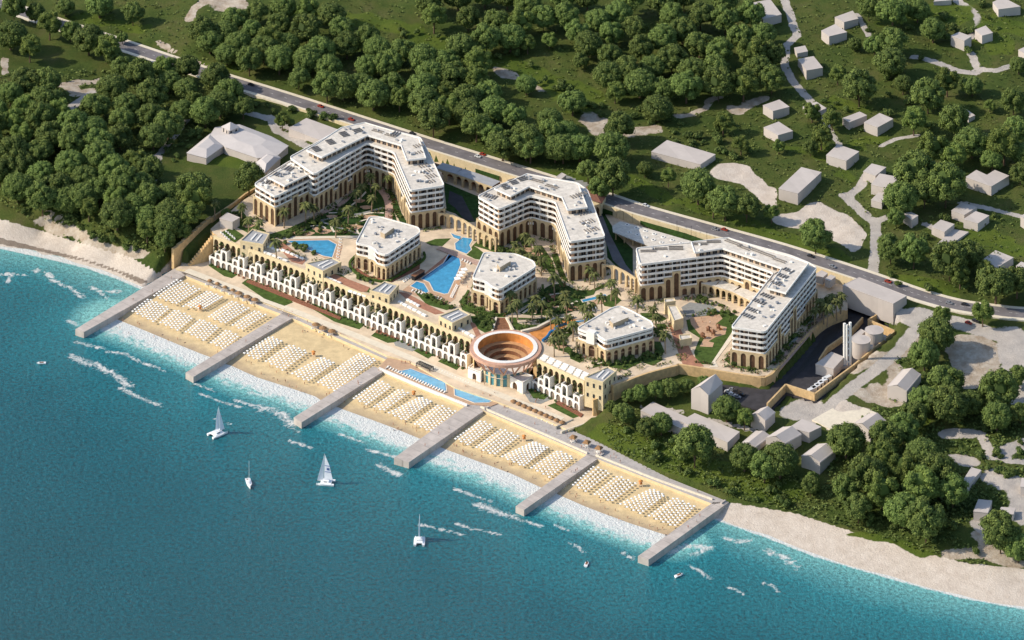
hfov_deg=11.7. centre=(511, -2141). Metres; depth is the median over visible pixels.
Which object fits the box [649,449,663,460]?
shrub
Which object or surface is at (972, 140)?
tree
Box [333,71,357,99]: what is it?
tree
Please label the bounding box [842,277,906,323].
storage hall
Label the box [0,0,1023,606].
terrain
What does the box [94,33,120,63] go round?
tree
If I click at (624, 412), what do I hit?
tree
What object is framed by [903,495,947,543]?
tree
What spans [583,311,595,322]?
palm tree
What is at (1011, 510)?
house
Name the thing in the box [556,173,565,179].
road kiosk
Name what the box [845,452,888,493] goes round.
tree
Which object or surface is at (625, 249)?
lawn
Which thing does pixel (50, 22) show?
tree
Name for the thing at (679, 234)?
verge
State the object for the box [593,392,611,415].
end wall
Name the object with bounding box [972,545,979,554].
shrub
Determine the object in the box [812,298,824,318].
palm tree
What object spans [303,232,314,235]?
terracotta patch
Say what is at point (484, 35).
tree
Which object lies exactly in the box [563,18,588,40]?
tree
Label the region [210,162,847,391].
plaza
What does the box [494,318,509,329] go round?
ramp road
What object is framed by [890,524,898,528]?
shrub
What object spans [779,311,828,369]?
path
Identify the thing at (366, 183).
base planting
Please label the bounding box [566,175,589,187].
forecourt
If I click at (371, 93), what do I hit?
tree
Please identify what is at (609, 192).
sidewalk
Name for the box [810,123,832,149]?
tree
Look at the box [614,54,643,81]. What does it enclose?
tree
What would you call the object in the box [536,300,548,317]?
palm tree
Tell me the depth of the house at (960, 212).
3189.91 m
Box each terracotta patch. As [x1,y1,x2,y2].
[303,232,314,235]
[315,229,331,233]
[326,215,337,217]
[346,225,362,229]
[360,205,372,208]
[654,337,661,341]
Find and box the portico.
[436,163,499,192]
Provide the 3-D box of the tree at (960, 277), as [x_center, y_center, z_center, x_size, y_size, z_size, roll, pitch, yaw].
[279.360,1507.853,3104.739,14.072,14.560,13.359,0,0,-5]
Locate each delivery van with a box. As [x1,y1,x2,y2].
[807,387,817,392]
[811,384,821,389]
[814,381,824,386]
[818,378,828,384]
[822,374,832,381]
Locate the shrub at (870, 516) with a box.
[863,511,875,521]
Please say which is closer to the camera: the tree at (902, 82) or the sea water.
the sea water
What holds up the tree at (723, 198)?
on the terrain at (974, 352)
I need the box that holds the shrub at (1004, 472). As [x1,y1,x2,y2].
[1001,469,1008,476]
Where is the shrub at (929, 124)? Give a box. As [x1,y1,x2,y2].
[924,121,933,127]
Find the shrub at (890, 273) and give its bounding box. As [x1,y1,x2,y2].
[887,270,893,276]
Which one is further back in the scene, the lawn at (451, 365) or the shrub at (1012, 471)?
the lawn at (451, 365)
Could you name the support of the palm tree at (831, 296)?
on the plaza
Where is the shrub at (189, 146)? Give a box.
[186,143,193,148]
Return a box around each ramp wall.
[505,317,513,329]
[556,419,573,428]
[561,423,583,433]
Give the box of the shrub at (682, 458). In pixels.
[677,454,689,460]
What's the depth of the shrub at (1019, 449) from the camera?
2925.63 m
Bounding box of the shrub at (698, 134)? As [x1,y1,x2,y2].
[693,130,703,138]
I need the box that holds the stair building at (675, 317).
[667,305,683,330]
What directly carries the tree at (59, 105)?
on the terrain at (974, 352)
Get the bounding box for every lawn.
[208,264,237,277]
[222,229,243,241]
[235,211,264,232]
[242,279,292,305]
[250,219,309,237]
[293,185,396,235]
[313,304,364,328]
[371,333,395,342]
[384,188,405,222]
[414,348,432,357]
[415,292,454,309]
[425,238,450,245]
[438,358,459,369]
[444,182,479,221]
[460,297,504,316]
[467,246,482,259]
[471,316,492,332]
[473,239,499,252]
[509,316,561,330]
[520,284,586,314]
[528,388,548,399]
[533,245,564,285]
[548,403,578,417]
[549,327,572,352]
[551,253,568,282]
[570,353,583,362]
[571,285,605,293]
[578,290,595,296]
[592,358,642,369]
[597,214,632,271]
[604,294,620,306]
[640,313,666,321]
[641,353,662,365]
[654,336,663,354]
[686,310,738,363]
[724,356,751,369]
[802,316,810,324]
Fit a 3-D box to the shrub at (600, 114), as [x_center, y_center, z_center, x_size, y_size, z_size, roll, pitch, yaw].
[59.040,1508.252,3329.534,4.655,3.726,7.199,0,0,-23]
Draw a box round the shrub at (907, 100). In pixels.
[903,97,913,103]
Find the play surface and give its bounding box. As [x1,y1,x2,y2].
[690,314,726,346]
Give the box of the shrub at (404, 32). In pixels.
[400,30,407,35]
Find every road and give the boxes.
[0,0,1023,317]
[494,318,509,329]
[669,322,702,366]
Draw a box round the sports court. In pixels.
[681,302,719,316]
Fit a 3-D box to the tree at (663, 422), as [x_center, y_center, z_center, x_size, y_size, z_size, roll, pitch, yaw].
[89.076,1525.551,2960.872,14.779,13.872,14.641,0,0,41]
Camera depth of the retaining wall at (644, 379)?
3011.91 m
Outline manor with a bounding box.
[187,122,287,175]
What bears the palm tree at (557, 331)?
on the lawn at (567, 349)
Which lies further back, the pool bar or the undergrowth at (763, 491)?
the pool bar
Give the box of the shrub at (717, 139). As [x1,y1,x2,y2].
[713,135,722,144]
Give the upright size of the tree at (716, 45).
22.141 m
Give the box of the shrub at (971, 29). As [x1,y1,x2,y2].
[966,26,977,32]
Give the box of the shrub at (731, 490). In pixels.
[727,487,737,493]
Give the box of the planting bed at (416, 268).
[353,258,420,281]
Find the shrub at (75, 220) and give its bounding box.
[65,216,79,224]
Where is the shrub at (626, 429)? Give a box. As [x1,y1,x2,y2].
[623,425,630,432]
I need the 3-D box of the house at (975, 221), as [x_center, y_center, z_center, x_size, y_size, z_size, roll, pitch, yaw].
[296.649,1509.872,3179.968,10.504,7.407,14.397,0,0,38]
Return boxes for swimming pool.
[287,240,336,256]
[396,368,446,391]
[410,281,429,292]
[420,254,460,293]
[450,232,462,239]
[453,388,491,402]
[454,237,472,253]
[581,294,607,302]
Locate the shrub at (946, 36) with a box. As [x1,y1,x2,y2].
[942,33,950,39]
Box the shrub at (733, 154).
[729,150,737,158]
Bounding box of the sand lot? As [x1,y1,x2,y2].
[812,407,875,429]
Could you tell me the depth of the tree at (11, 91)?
3350.89 m
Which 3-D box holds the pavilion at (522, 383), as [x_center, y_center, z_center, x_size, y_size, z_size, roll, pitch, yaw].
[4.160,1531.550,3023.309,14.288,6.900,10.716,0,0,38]
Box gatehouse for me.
[586,186,605,215]
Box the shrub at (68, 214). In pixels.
[64,212,76,217]
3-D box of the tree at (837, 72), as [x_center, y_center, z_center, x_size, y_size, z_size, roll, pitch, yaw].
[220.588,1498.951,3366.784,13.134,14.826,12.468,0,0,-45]
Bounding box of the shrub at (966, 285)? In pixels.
[961,281,969,288]
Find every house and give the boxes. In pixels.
[289,118,336,142]
[640,402,687,434]
[651,140,715,168]
[664,298,675,314]
[680,413,739,451]
[691,374,722,413]
[743,431,768,449]
[751,406,775,431]
[753,0,781,24]
[763,99,788,119]
[763,122,792,141]
[766,426,801,449]
[778,167,821,204]
[792,419,820,442]
[794,46,807,57]
[798,56,822,79]
[801,443,835,473]
[803,102,825,114]
[816,270,827,284]
[821,24,846,44]
[825,274,835,287]
[826,144,858,169]
[835,11,857,29]
[843,112,866,129]
[854,413,885,442]
[863,164,885,182]
[864,113,892,136]
[871,173,897,194]
[871,192,884,208]
[887,368,920,402]
[903,212,917,227]
[932,220,953,238]
[933,0,950,4]
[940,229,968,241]
[951,32,971,50]
[951,203,976,222]
[964,211,988,231]
[964,467,981,490]
[966,170,1008,195]
[967,110,974,122]
[973,499,991,520]
[975,26,992,43]
[984,250,1013,267]
[993,0,1020,16]
[1000,507,1015,520]
[1018,47,1023,57]
[1020,214,1023,228]
[1020,478,1023,494]
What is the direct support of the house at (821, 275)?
on the plaza
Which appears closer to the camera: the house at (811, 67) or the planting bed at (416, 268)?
the planting bed at (416, 268)
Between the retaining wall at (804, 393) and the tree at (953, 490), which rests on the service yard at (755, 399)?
the retaining wall at (804, 393)
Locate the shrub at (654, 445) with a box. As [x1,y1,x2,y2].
[650,439,658,449]
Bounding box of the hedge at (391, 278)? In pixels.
[348,251,425,282]
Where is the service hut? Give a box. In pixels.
[219,212,239,229]
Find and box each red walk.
[277,240,305,263]
[330,274,369,291]
[399,292,443,313]
[470,322,480,336]
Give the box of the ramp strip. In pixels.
[777,319,849,390]
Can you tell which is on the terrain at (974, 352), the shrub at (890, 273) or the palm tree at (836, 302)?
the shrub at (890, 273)
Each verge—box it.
[475,169,499,179]
[602,208,702,240]
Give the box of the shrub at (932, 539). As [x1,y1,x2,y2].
[929,535,935,542]
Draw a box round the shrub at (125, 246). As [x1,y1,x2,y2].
[122,243,129,250]
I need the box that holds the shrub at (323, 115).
[319,111,329,118]
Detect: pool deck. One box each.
[283,238,342,259]
[379,358,497,406]
[403,259,465,303]
[418,254,451,279]
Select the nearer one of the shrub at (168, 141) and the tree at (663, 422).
the tree at (663, 422)
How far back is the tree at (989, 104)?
3324.32 m
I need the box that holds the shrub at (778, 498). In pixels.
[773,494,784,503]
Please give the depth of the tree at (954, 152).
3247.09 m
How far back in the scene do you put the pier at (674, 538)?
2860.15 m
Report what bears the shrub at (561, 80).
on the terrain at (974, 352)
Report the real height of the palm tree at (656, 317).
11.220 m
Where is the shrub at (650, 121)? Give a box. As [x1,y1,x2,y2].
[647,119,655,124]
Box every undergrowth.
[0,69,232,257]
[32,0,1023,302]
[601,408,985,563]
[823,354,1023,524]
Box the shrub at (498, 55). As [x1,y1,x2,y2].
[494,52,501,58]
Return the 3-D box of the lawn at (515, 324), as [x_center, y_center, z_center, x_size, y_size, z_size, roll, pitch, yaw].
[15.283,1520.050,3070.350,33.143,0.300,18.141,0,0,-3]
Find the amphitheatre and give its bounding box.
[470,330,541,386]
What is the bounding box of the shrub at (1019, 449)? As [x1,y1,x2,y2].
[1015,446,1023,453]
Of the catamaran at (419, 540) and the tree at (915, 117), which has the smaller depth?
the catamaran at (419, 540)
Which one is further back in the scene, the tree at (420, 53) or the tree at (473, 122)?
the tree at (420, 53)
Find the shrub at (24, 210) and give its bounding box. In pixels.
[21,207,26,213]
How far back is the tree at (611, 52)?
3389.80 m
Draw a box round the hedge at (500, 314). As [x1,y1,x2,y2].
[462,284,543,315]
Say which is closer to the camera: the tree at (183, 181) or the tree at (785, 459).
the tree at (785, 459)
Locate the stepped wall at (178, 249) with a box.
[172,216,211,269]
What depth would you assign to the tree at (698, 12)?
3438.28 m
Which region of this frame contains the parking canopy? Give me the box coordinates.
[612,221,690,246]
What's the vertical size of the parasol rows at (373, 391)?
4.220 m
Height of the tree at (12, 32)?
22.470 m
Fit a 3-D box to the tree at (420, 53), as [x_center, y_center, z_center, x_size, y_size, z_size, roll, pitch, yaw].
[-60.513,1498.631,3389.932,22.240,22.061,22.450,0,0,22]
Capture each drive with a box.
[448,191,474,221]
[598,214,633,274]
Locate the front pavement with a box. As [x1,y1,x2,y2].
[176,261,595,431]
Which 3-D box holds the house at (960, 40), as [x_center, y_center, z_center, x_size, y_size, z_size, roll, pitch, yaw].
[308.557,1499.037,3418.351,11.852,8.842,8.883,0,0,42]
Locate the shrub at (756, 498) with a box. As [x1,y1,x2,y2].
[752,496,759,501]
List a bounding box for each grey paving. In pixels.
[394,341,417,350]
[525,393,552,403]
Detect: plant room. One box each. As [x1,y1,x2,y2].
[815,352,843,378]
[852,329,864,336]
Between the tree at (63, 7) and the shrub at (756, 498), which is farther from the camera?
the tree at (63, 7)
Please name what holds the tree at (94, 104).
on the terrain at (974, 352)
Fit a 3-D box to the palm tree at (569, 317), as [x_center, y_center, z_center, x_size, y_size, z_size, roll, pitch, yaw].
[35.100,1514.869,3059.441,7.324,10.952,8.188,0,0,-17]
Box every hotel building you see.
[253,122,444,228]
[476,173,605,280]
[635,237,817,369]
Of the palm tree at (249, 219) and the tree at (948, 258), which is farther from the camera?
the palm tree at (249, 219)
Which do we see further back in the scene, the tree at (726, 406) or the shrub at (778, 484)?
the tree at (726, 406)
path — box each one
[184,269,563,419]
[277,236,357,239]
[294,190,352,225]
[321,207,381,220]
[328,191,365,212]
[330,212,383,231]
[369,182,392,218]
[710,333,732,366]
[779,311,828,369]
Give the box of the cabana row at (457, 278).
[454,268,467,280]
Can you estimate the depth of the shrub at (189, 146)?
3300.93 m
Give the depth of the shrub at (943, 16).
3455.37 m
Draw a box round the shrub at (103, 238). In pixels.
[97,235,109,242]
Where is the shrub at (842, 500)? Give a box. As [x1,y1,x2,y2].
[837,497,846,503]
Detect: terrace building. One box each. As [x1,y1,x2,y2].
[209,229,475,368]
[532,359,616,410]
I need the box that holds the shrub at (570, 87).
[566,84,574,89]
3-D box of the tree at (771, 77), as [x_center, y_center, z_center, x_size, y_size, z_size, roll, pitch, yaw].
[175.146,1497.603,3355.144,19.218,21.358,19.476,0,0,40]
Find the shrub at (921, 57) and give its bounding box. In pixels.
[918,53,924,60]
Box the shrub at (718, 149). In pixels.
[714,146,724,151]
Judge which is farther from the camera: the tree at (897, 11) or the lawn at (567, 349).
the tree at (897, 11)
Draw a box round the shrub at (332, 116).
[327,113,338,119]
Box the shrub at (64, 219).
[62,217,71,225]
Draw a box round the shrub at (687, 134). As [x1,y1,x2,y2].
[682,131,693,137]
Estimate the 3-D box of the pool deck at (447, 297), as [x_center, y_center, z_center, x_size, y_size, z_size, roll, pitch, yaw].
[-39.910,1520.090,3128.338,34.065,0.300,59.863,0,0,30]
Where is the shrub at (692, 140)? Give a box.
[687,138,695,143]
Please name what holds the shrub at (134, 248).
on the terrain at (974, 352)
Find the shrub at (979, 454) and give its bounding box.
[974,451,984,457]
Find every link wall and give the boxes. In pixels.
[438,212,496,251]
[602,264,636,292]
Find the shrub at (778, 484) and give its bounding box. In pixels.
[774,480,781,488]
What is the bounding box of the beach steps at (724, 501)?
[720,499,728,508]
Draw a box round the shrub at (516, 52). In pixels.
[512,48,519,55]
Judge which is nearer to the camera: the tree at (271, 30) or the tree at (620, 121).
the tree at (620, 121)
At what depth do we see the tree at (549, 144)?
3266.45 m
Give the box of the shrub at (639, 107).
[635,105,642,110]
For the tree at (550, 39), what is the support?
on the terrain at (974, 352)
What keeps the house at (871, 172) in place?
on the terrain at (974, 352)
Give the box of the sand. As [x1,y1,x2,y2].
[117,278,707,534]
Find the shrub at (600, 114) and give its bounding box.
[597,111,603,117]
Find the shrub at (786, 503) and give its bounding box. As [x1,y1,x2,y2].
[781,499,790,506]
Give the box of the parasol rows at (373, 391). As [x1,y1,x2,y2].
[132,279,571,459]
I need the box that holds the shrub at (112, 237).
[109,233,116,241]
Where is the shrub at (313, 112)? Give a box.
[306,110,317,114]
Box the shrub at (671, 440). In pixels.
[668,434,677,443]
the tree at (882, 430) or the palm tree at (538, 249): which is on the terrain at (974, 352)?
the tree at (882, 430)
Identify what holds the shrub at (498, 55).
on the terrain at (974, 352)
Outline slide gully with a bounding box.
[529,319,574,341]
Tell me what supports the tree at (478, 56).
on the terrain at (974, 352)
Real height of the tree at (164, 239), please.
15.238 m
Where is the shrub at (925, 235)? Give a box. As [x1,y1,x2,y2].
[919,232,929,238]
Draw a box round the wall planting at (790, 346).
[617,308,841,378]
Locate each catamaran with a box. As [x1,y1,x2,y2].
[207,410,227,438]
[316,456,334,486]
[413,515,424,546]
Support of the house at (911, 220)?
on the terrain at (974, 352)
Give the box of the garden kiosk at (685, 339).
[679,334,691,346]
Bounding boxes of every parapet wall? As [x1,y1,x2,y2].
[378,367,467,405]
[480,406,587,453]
[596,454,712,499]
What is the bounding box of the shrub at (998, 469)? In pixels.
[993,465,1005,473]
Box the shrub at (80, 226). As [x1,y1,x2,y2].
[76,223,84,230]
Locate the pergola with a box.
[416,361,433,369]
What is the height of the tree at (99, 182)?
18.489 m
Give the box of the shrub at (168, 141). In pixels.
[165,139,174,144]
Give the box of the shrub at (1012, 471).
[1007,467,1018,476]
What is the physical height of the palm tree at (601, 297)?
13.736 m
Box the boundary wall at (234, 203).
[211,187,255,222]
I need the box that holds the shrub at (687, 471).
[684,467,693,474]
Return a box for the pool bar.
[411,269,424,280]
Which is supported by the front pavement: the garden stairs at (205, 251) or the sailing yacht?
the garden stairs at (205, 251)
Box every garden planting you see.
[277,186,398,273]
[416,244,728,372]
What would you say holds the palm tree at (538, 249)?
on the lawn at (548, 258)
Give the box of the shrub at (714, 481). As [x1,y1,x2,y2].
[707,478,720,485]
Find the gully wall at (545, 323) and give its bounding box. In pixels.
[521,315,573,332]
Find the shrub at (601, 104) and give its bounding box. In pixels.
[598,101,604,108]
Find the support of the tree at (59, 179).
on the terrain at (974, 352)
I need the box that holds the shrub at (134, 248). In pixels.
[132,245,138,251]
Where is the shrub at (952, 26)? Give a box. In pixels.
[949,23,956,30]
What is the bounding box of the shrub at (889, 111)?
[881,108,893,114]
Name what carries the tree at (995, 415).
on the terrain at (974, 352)
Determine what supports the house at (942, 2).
on the terrain at (974, 352)
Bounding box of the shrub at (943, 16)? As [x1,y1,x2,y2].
[939,12,947,19]
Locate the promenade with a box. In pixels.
[180,271,727,504]
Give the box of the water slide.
[542,329,553,341]
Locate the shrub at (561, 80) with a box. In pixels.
[557,78,566,83]
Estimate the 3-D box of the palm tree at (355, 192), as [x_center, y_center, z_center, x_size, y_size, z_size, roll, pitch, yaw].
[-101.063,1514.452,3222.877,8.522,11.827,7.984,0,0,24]
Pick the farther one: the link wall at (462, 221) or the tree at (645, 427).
the link wall at (462, 221)
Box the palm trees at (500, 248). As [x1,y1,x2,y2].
[232,205,819,370]
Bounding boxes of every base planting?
[250,181,450,233]
[350,258,423,280]
[466,285,540,316]
[471,235,610,282]
[572,344,659,364]
[625,285,822,373]
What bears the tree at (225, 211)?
on the plaza
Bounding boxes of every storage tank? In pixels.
[852,335,872,359]
[865,325,885,346]
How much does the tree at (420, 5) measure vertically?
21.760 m
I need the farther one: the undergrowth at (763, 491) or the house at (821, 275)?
the house at (821, 275)
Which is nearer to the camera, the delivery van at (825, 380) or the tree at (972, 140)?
the delivery van at (825, 380)
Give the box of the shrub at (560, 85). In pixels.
[556,81,567,89]
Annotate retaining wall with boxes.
[297,107,853,284]
[612,310,845,400]
[767,331,894,407]
[818,317,862,360]
[868,314,894,335]
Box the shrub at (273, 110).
[270,107,276,113]
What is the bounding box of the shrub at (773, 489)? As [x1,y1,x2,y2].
[765,484,778,492]
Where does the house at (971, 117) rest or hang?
on the terrain at (974, 352)
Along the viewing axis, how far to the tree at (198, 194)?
3204.06 m
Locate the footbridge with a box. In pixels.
[437,246,478,264]
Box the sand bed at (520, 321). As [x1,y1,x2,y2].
[517,319,539,324]
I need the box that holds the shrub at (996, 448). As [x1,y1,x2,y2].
[993,445,1001,452]
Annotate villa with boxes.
[355,216,420,279]
[471,252,536,313]
[576,306,653,364]
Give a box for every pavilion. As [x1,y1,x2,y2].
[468,361,482,381]
[510,372,532,393]
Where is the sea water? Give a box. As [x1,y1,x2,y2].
[0,246,1023,639]
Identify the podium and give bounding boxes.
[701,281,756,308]
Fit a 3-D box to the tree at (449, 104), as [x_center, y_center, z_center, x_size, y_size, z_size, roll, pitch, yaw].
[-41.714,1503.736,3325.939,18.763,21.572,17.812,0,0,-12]
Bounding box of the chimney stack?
[842,322,851,368]
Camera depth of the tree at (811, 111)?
3313.81 m
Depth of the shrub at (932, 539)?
2844.66 m
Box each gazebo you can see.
[569,434,577,443]
[583,440,590,447]
[594,445,602,453]
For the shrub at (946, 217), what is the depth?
3185.74 m
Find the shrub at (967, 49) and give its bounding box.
[964,46,971,53]
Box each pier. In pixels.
[75,268,186,337]
[186,312,294,382]
[294,366,382,428]
[394,405,483,468]
[516,454,596,515]
[638,502,728,565]
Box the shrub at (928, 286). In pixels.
[924,282,933,291]
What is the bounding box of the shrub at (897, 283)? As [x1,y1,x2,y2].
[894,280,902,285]
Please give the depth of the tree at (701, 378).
3001.20 m
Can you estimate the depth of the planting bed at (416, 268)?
3133.97 m
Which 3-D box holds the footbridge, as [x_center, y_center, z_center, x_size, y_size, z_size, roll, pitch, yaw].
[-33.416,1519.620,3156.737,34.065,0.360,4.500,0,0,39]
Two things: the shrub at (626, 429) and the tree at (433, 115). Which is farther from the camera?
the tree at (433, 115)
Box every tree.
[0,19,28,49]
[0,81,24,106]
[0,99,7,113]
[0,113,6,130]
[0,135,27,157]
[0,156,11,186]
[1,0,27,19]
[1,107,25,129]
[1,171,34,202]
[6,148,35,173]
[10,66,40,93]
[10,121,33,141]
[11,93,34,114]
[19,34,41,62]
[23,178,57,216]
[24,101,56,129]
[25,3,45,24]
[25,160,54,182]
[26,139,54,160]
[30,82,62,103]
[34,120,61,146]
[36,66,61,88]
[37,10,62,40]
[43,171,71,200]
[50,97,70,119]
[53,183,78,212]
[54,149,85,178]
[55,0,74,16]
[56,108,86,130]
[57,123,87,151]
[59,21,81,41]
[68,181,99,207]
[70,23,104,54]
[70,164,98,184]
[80,92,111,116]
[80,197,98,221]
[82,115,107,132]
[82,139,115,168]
[84,0,113,17]
[85,127,114,146]
[87,174,110,203]
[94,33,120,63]
[95,73,128,100]
[98,153,129,176]
[98,197,134,231]
[103,48,123,64]
[103,186,127,204]
[107,163,140,193]
[108,107,135,128]
[108,122,133,151]
[109,56,131,74]
[111,92,139,114]
[116,32,127,43]
[120,1,144,25]
[122,148,145,167]
[123,57,155,85]
[123,191,143,217]
[132,171,156,189]
[134,102,164,125]
[134,154,164,179]
[134,204,156,225]
[135,77,168,104]
[135,182,163,205]
[136,217,155,243]
[137,122,168,150]
[151,55,176,74]
[152,213,180,234]
[153,110,184,139]
[154,230,175,251]
[155,197,184,217]
[157,70,180,93]
[157,182,178,202]
[169,99,191,119]
[172,54,200,76]
[173,77,198,98]
[175,171,211,199]
[175,222,191,238]
[177,200,201,223]
[180,179,212,210]
[184,90,201,103]
[187,15,215,40]
[189,96,220,127]
[195,29,223,53]
[199,61,230,89]
[207,88,236,118]
[209,199,220,219]
[213,42,237,65]
[213,78,244,98]
[215,19,238,40]
[220,208,231,215]
[221,7,248,27]
[224,30,251,50]
[232,96,254,118]
[233,160,264,196]
[235,45,263,75]
[236,202,247,221]
[240,19,261,38]
[242,216,253,231]
[245,0,268,21]
[249,34,278,62]
[253,219,265,230]
[256,23,281,43]
[263,44,293,74]
[266,11,290,32]
[269,0,296,16]
[269,238,282,257]
[274,111,290,129]
[277,207,290,227]
[278,32,299,51]
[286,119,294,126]
[287,67,311,90]
[289,13,322,42]
[291,45,321,72]
[296,0,319,15]
[299,201,311,221]
[305,35,335,56]
[308,203,319,219]
[310,69,338,102]
[314,54,342,73]
[318,1,347,25]
[328,16,354,38]
[328,217,341,237]
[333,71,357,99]
[334,31,361,58]
[342,205,355,223]
[350,189,361,205]
[353,25,380,48]
[354,54,376,75]
[354,72,373,94]
[355,78,389,110]
[356,183,367,202]
[362,35,390,55]
[365,172,376,191]
[366,194,377,211]
[369,183,380,200]
[373,48,403,75]
[380,72,405,92]
[382,175,391,191]
[389,38,415,61]
[389,87,408,111]
[406,71,439,94]
[407,86,439,113]
[408,42,436,69]
[414,0,441,10]
[414,59,441,82]
[417,101,450,137]
[420,2,447,33]
[434,48,460,63]
[436,80,453,97]
[437,92,458,124]
[440,60,467,86]
[443,0,471,11]
[445,32,475,61]
[452,97,481,123]
[453,83,482,104]
[456,5,480,31]
[460,110,491,142]
[463,46,492,69]
[463,65,489,85]
[470,22,500,50]
[474,0,494,8]
[476,79,502,100]
[479,94,506,124]
[480,121,503,141]
[481,9,509,27]
[484,129,515,160]
[495,0,514,9]
[498,22,525,52]
[500,103,526,125]
[504,290,517,304]
[507,6,534,31]
[507,303,518,322]
[510,125,545,160]
[510,241,521,253]
[511,120,538,131]
[511,299,523,319]
[513,0,541,12]
[514,247,527,255]
[515,73,537,94]
[515,135,545,163]
[520,34,536,53]
[520,232,530,247]
[522,252,535,260]
[525,237,536,251]
[526,303,537,320]
[530,295,541,313]
[531,5,555,31]
[532,246,545,266]
[536,256,547,275]
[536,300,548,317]
[537,107,563,124]
[538,118,564,137]
[541,32,557,48]
[543,135,564,162]
[544,309,556,329]
[546,272,561,294]
[547,336,560,356]
[549,0,574,5]
[551,327,564,350]
[552,133,575,163]
[552,316,564,327]
[554,0,578,25]
[557,89,586,116]
[558,290,571,308]
[558,333,569,353]
[559,119,579,134]
[560,298,574,314]
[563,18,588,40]
[563,314,574,328]
[566,320,578,340]
[569,132,594,162]
[573,51,589,66]
[574,29,602,57]
[575,0,599,10]
[576,159,596,183]
[578,303,590,322]
[583,8,610,32]
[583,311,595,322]
[584,266,595,284]
[587,175,610,196]
[588,301,597,310]
[589,271,599,289]
[592,60,622,88]
[593,129,630,159]
[594,155,630,195]
[594,293,608,312]
[597,43,621,61]
[599,21,623,43]
[603,110,635,134]
[603,278,617,300]
[604,0,633,22]
[604,400,617,413]
[605,80,625,103]
[610,288,620,305]
[612,402,635,425]
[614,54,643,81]
[621,0,644,8]
[621,15,648,37]
[621,388,633,403]
[623,67,655,97]
[628,33,653,59]
[631,295,643,312]
[632,384,647,401]
[636,161,653,176]
[636,417,656,439]
[638,54,665,76]
[642,92,674,121]
[646,0,673,15]
[646,380,664,400]
[647,23,677,49]
[647,305,657,322]
[651,76,675,96]
[651,314,662,329]
[651,411,672,435]
[657,43,688,74]
[658,330,672,353]
[659,1,686,24]
[660,167,676,187]
[662,378,680,398]
[669,16,696,43]
[669,69,703,103]
[673,423,716,467]
[674,0,695,12]
[676,56,704,78]
[678,378,694,392]
[680,166,715,204]
[684,31,714,57]
[686,1,713,30]
[697,375,708,383]
[701,66,733,100]
[702,53,730,70]
[702,191,713,217]
[705,36,734,61]
[706,184,737,221]
[709,3,739,34]
[711,0,738,8]
[711,394,741,422]
[713,111,733,135]
[726,23,752,45]
[729,66,758,101]
[729,442,757,471]
[731,134,749,154]
[733,193,761,222]
[736,35,767,63]
[737,0,765,26]
[737,408,753,430]
[744,54,770,77]
[748,450,774,482]
[750,22,777,44]
[758,64,785,94]
[763,39,786,64]
[763,204,779,222]
[763,441,799,478]
[772,138,785,153]
[798,218,833,253]
[800,475,820,495]
[802,101,820,122]
[802,139,818,155]
[805,471,819,482]
[808,307,820,325]
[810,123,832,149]
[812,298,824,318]
[816,302,830,324]
[820,303,834,326]
[821,108,842,130]
[826,293,836,310]
[826,421,866,458]
[828,64,847,84]
[829,298,843,320]
[831,473,859,498]
[836,292,847,313]
[841,67,876,106]
[842,492,872,522]
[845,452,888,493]
[847,37,861,50]
[855,0,877,20]
[863,34,882,54]
[863,470,899,508]
[865,440,897,473]
[868,420,903,450]
[872,47,906,78]
[874,0,909,26]
[876,26,908,51]
[877,232,901,263]
[881,180,920,210]
[883,491,916,527]
[886,207,905,224]
[887,411,919,446]
[887,451,917,489]
[893,74,912,94]
[893,148,937,183]
[896,232,929,268]
[900,400,927,427]
[901,105,926,135]
[901,463,940,499]
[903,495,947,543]
[905,436,940,462]
[906,0,930,22]
[907,337,940,370]
[907,385,936,412]
[909,76,945,113]
[912,176,937,208]
[917,130,947,160]
[917,315,955,350]
[918,451,960,480]
[919,17,945,42]
[926,160,967,208]
[927,364,965,391]
[927,385,971,422]
[929,239,968,280]
[932,305,951,320]
[934,67,959,96]
[938,103,969,135]
[938,472,969,507]
[940,142,967,164]
[949,267,970,288]
[952,125,988,158]
[958,239,985,267]
[960,389,985,414]
[961,75,983,95]
[972,299,994,326]
[974,266,1014,303]
[975,259,993,274]
[978,367,1020,404]
[978,508,1022,553]
[980,149,1003,171]
[981,399,1012,431]
[983,99,995,112]
[986,124,1019,165]
[1000,87,1023,114]
[1004,115,1023,139]
[1004,532,1023,562]
[1007,266,1023,298]
[1009,56,1023,74]
[1009,162,1023,184]
[1009,364,1023,385]
[1010,401,1023,426]
[1011,141,1023,162]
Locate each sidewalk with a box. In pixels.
[16,15,1023,321]
[25,6,1023,308]
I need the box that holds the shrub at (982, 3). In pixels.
[978,0,986,7]
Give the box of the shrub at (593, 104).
[590,101,596,107]
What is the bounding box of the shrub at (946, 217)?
[939,212,951,220]
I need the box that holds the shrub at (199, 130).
[195,125,203,135]
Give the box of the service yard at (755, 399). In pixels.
[722,308,888,410]
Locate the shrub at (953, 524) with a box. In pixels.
[948,520,957,529]
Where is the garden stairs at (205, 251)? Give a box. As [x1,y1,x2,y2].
[188,235,213,265]
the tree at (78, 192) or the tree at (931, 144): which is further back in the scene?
the tree at (931, 144)
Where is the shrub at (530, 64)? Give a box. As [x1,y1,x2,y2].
[527,61,533,66]
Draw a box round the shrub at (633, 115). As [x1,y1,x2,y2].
[629,112,637,118]
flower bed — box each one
[246,279,340,319]
[375,330,398,338]
[556,401,582,416]

